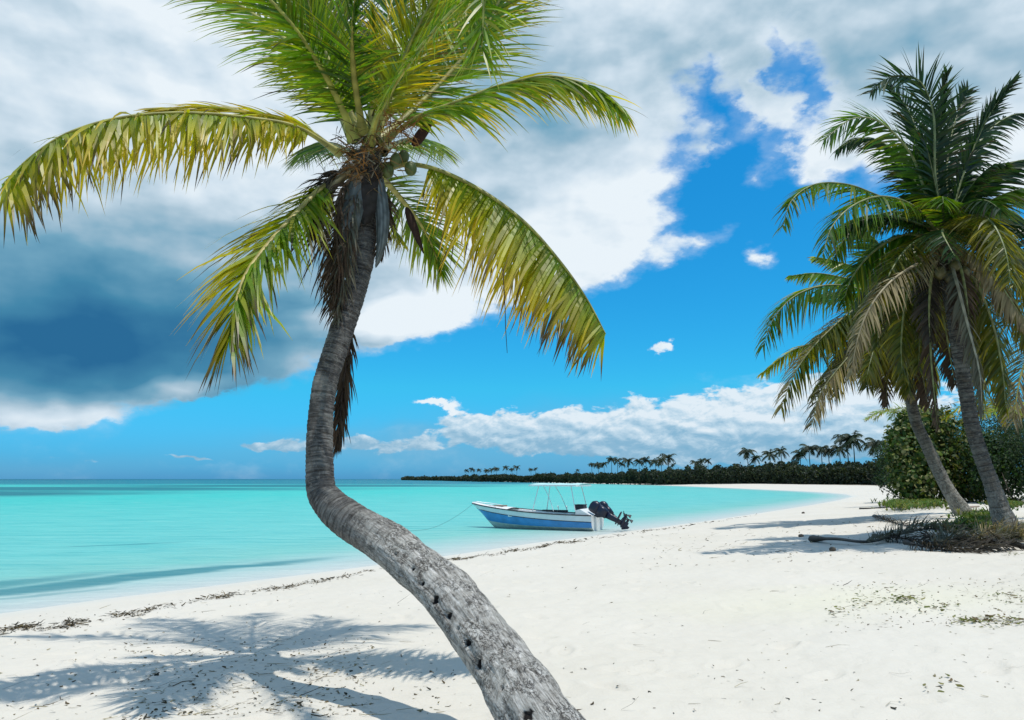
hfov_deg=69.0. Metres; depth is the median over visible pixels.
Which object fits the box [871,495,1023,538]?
ground cover
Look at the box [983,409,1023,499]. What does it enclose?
bush
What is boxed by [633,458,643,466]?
coconut palm
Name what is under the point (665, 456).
coconut palm
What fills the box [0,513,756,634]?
seaweed line
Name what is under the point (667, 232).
sky
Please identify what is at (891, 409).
young palm
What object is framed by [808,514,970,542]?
fallen frond
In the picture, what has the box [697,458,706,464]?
coconut palm
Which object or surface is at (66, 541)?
water
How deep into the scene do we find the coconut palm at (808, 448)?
184.59 m
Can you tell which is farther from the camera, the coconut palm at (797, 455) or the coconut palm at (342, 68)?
the coconut palm at (797, 455)
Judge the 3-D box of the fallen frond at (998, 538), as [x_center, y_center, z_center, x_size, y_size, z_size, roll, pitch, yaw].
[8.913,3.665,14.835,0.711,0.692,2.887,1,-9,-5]
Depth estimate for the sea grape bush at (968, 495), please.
38.92 m
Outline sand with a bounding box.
[0,480,1023,719]
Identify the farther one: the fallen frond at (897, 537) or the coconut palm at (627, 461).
the coconut palm at (627, 461)
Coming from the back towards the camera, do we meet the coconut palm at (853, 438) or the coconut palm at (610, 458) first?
the coconut palm at (610, 458)
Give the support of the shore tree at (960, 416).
on the sand
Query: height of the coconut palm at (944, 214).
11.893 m
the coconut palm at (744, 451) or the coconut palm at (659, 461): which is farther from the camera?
the coconut palm at (659, 461)
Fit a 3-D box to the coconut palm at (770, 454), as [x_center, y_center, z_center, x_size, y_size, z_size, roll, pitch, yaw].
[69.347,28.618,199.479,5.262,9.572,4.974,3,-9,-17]
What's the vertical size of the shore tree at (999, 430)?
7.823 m
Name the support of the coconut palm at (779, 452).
on the sand
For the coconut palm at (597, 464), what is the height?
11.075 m
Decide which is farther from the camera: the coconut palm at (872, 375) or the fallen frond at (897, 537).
the coconut palm at (872, 375)
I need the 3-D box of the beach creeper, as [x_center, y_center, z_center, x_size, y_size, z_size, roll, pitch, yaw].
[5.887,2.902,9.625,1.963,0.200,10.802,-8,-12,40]
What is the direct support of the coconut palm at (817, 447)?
on the sand
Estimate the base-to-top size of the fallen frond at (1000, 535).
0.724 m
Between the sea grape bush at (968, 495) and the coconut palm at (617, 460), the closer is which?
the sea grape bush at (968, 495)
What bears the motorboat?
on the water
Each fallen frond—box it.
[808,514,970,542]
[859,503,944,508]
[872,512,980,531]
[872,528,967,548]
[902,533,1023,553]
[912,528,1023,549]
[925,515,1023,546]
[969,511,1023,540]
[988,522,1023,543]
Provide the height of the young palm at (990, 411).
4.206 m
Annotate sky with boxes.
[0,0,1023,478]
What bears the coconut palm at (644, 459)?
on the sand
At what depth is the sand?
7.30 m
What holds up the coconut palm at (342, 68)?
on the sand
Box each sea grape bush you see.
[881,405,967,499]
[927,411,1000,501]
[951,420,1023,502]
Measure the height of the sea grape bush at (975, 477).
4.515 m
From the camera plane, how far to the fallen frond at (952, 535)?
14.64 m
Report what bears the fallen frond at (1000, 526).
on the sand
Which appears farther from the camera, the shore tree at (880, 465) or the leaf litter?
the shore tree at (880, 465)
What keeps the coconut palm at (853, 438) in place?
on the sand
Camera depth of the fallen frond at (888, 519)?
20.94 m
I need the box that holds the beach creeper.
[825,550,1023,691]
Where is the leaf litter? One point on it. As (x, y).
(300, 696)
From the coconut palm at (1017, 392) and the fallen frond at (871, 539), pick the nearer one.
the fallen frond at (871, 539)
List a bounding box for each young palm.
[863,402,956,422]
[940,395,1023,426]
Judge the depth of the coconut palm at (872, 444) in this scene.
167.37 m
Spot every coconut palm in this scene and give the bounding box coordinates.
[0,0,645,719]
[592,462,600,472]
[606,456,616,471]
[613,458,620,472]
[621,458,634,468]
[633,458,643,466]
[639,456,652,466]
[649,458,661,468]
[654,457,666,470]
[658,453,676,466]
[690,460,699,468]
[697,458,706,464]
[737,447,755,462]
[749,455,761,463]
[753,233,1010,515]
[761,449,778,462]
[772,44,1023,534]
[773,446,789,460]
[790,450,807,463]
[797,444,818,465]
[812,445,828,463]
[819,447,835,459]
[829,443,849,461]
[831,434,861,461]
[839,430,864,460]
[860,437,886,455]
[971,212,1023,433]
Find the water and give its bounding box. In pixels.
[0,479,851,612]
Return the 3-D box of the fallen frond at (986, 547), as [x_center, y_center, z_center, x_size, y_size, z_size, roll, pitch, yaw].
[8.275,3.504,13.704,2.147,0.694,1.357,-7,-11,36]
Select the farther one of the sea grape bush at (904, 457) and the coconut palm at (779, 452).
the coconut palm at (779, 452)
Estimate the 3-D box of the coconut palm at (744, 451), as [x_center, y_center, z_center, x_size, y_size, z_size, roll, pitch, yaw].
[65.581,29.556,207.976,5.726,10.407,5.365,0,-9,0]
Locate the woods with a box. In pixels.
[401,459,893,484]
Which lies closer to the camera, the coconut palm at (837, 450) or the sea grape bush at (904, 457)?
the sea grape bush at (904, 457)
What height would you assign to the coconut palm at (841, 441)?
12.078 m
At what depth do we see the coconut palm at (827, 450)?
181.48 m
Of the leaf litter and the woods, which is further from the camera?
the woods
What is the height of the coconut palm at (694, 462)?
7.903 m
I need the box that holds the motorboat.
[472,483,632,530]
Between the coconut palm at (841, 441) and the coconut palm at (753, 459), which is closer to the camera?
the coconut palm at (841, 441)
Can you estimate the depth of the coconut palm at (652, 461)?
312.13 m
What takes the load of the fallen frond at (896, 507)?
on the sand
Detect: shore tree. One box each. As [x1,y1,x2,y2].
[869,424,938,498]
[894,391,1023,498]
[978,385,1023,498]
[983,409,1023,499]
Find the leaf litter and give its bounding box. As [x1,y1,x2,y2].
[0,516,1023,719]

